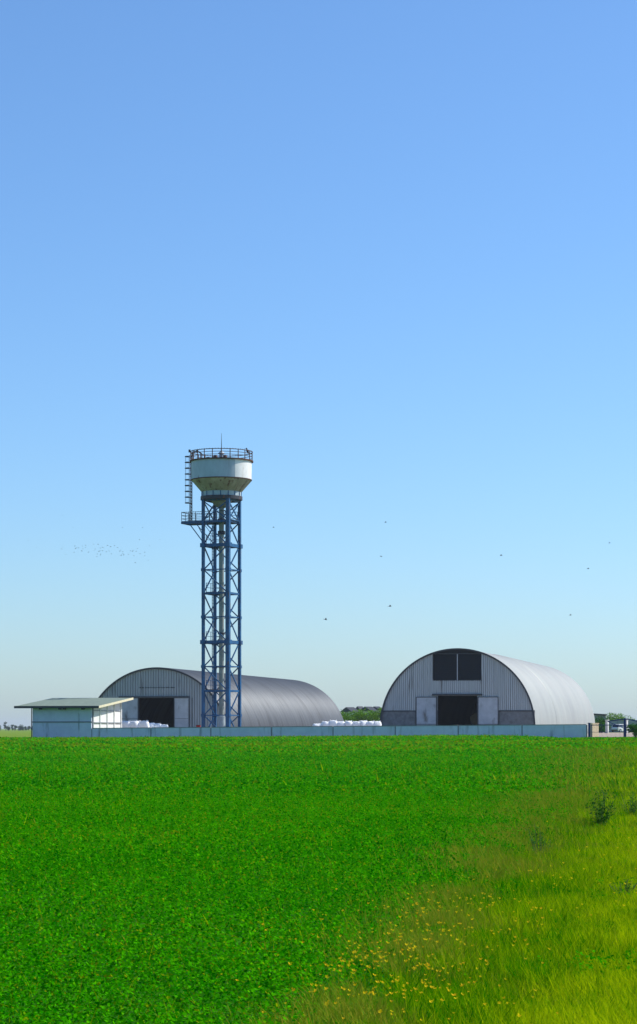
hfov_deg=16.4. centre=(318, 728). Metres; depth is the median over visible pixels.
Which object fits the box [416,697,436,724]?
door leaf
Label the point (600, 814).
weed plant
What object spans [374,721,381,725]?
bulk bag
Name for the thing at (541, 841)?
weed plant
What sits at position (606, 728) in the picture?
gate
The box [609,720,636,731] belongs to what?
sheet fence
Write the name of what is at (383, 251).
sky
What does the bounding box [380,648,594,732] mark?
arched hangar
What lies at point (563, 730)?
yard wall
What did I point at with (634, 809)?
weed plant
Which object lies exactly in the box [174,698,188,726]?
door leaf
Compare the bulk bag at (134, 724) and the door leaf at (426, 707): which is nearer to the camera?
the bulk bag at (134, 724)
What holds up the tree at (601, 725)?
on the yard at (612, 734)
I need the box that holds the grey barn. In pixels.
[594,713,606,732]
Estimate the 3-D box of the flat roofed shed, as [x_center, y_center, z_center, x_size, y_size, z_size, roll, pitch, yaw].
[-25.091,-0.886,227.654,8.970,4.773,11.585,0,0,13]
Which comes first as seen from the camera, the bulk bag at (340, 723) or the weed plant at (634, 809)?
the weed plant at (634, 809)
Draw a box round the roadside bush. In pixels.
[626,723,636,737]
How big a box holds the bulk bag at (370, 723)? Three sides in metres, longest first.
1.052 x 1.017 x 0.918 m
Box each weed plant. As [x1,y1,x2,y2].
[523,822,552,855]
[585,787,617,826]
[600,879,636,895]
[619,792,636,815]
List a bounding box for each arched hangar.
[98,667,343,726]
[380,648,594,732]
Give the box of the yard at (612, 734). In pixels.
[587,733,632,736]
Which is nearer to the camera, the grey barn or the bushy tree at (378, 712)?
the bushy tree at (378, 712)
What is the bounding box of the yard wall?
[91,724,586,737]
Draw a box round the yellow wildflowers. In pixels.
[221,821,636,1023]
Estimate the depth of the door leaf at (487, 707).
253.93 m
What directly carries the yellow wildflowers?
on the ground at (14, 733)
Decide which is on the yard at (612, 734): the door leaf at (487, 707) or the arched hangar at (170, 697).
the arched hangar at (170, 697)
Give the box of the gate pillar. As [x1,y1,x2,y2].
[605,720,608,732]
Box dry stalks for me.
[2,745,636,1023]
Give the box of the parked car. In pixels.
[611,724,623,731]
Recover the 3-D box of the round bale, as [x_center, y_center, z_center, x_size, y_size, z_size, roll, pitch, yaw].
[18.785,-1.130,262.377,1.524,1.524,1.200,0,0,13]
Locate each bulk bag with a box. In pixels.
[122,721,129,727]
[130,720,138,727]
[139,720,149,726]
[321,721,329,725]
[329,720,336,725]
[337,721,344,725]
[345,720,352,725]
[352,721,360,726]
[360,720,366,725]
[367,721,373,725]
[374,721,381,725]
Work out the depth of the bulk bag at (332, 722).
246.57 m
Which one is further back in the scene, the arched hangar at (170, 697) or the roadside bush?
the arched hangar at (170, 697)
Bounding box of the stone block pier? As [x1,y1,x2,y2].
[590,723,598,736]
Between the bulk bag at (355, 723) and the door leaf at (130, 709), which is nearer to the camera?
the bulk bag at (355, 723)
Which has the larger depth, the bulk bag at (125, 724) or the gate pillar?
the gate pillar
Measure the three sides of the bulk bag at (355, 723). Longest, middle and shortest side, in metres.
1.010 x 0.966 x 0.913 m
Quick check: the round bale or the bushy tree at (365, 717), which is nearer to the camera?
the round bale
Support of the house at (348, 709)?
on the ground at (14, 733)
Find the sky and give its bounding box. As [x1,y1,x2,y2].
[0,0,636,728]
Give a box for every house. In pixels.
[340,707,357,719]
[360,707,376,718]
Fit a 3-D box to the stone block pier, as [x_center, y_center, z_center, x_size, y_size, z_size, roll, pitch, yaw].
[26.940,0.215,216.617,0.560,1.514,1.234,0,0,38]
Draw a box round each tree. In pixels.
[343,712,359,721]
[347,708,364,721]
[355,707,375,721]
[367,710,378,720]
[374,707,381,720]
[595,716,604,732]
[606,712,618,719]
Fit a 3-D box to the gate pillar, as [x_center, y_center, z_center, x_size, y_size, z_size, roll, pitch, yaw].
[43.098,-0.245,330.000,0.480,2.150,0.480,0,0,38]
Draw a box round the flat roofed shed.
[14,698,132,737]
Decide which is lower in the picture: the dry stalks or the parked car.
the dry stalks
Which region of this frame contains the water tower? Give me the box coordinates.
[181,433,252,727]
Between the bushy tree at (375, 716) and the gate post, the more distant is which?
the bushy tree at (375, 716)
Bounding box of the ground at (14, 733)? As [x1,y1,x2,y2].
[0,729,635,1023]
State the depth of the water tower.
239.07 m
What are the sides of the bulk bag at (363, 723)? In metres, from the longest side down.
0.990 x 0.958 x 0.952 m
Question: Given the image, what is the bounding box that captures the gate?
[591,719,623,736]
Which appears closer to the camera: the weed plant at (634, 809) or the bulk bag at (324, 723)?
the weed plant at (634, 809)
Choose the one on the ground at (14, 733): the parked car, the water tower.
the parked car
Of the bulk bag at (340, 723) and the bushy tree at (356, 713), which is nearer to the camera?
the bulk bag at (340, 723)
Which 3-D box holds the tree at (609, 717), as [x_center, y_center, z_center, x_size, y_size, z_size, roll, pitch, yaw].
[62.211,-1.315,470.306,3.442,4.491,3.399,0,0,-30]
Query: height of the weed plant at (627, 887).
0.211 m
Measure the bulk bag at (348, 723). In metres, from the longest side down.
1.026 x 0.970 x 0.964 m
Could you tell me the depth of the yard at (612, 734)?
265.77 m
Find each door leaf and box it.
[122,698,138,721]
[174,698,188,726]
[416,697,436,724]
[477,697,497,725]
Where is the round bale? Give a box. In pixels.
[470,713,476,724]
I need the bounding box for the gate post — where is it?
[624,715,625,736]

